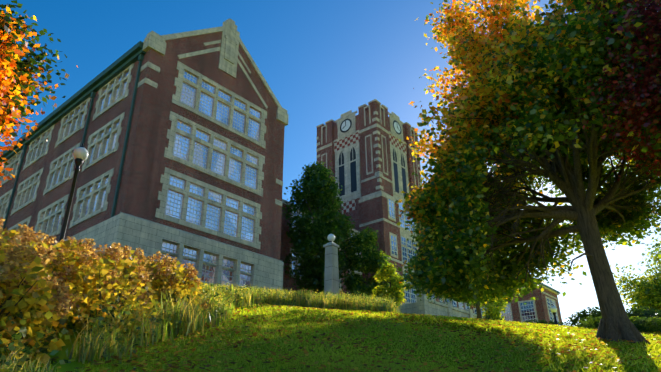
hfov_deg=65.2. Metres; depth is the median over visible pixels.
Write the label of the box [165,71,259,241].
building glass
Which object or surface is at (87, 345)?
tall bed grass
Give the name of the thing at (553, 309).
lamp post
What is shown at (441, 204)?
tree
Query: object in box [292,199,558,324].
blue building glass
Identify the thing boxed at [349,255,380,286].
evergreen wood
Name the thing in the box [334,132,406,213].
wall panels
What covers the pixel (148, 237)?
building
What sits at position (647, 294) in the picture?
tree
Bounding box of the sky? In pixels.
[0,0,660,325]
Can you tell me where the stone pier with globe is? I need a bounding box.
[323,234,339,298]
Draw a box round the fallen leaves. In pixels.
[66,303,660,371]
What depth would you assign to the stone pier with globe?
27.03 m
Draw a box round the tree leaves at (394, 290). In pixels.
[372,263,406,306]
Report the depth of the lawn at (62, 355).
10.54 m
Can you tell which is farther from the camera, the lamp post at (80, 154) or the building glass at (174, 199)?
the building glass at (174, 199)
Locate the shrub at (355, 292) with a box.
[346,288,366,299]
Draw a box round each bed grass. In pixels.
[0,269,400,371]
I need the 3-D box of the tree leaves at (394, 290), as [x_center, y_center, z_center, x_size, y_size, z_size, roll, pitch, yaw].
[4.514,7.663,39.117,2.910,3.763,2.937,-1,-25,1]
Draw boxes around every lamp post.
[58,143,87,251]
[550,304,558,325]
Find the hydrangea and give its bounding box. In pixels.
[0,230,207,366]
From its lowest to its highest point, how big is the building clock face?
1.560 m
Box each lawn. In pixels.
[0,305,660,371]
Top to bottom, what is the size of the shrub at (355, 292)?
1.525 m
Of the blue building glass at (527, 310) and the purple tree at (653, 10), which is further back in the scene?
the blue building glass at (527, 310)
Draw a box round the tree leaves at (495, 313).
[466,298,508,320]
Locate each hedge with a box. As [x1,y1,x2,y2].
[564,306,660,327]
[576,315,660,333]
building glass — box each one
[19,72,250,287]
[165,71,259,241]
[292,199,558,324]
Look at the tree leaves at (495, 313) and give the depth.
52.05 m
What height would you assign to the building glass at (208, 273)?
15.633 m
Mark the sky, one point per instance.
(321, 60)
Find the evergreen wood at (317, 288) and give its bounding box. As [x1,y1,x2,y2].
[288,197,335,293]
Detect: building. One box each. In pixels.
[0,18,561,325]
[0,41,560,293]
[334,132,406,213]
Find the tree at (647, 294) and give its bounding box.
[610,233,660,316]
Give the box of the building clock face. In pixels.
[341,120,399,132]
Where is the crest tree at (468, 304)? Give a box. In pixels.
[407,222,516,318]
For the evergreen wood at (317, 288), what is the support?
on the lawn at (62, 355)
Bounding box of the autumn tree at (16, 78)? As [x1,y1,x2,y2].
[0,0,77,186]
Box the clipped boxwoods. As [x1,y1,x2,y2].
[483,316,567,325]
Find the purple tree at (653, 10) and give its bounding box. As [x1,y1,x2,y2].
[567,0,660,192]
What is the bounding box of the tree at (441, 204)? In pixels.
[393,0,660,343]
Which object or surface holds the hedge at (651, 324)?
on the lawn at (62, 355)
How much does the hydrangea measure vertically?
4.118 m
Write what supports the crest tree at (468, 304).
on the lawn at (62, 355)
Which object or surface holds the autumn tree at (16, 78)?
on the lawn at (62, 355)
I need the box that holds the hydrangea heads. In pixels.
[0,217,209,345]

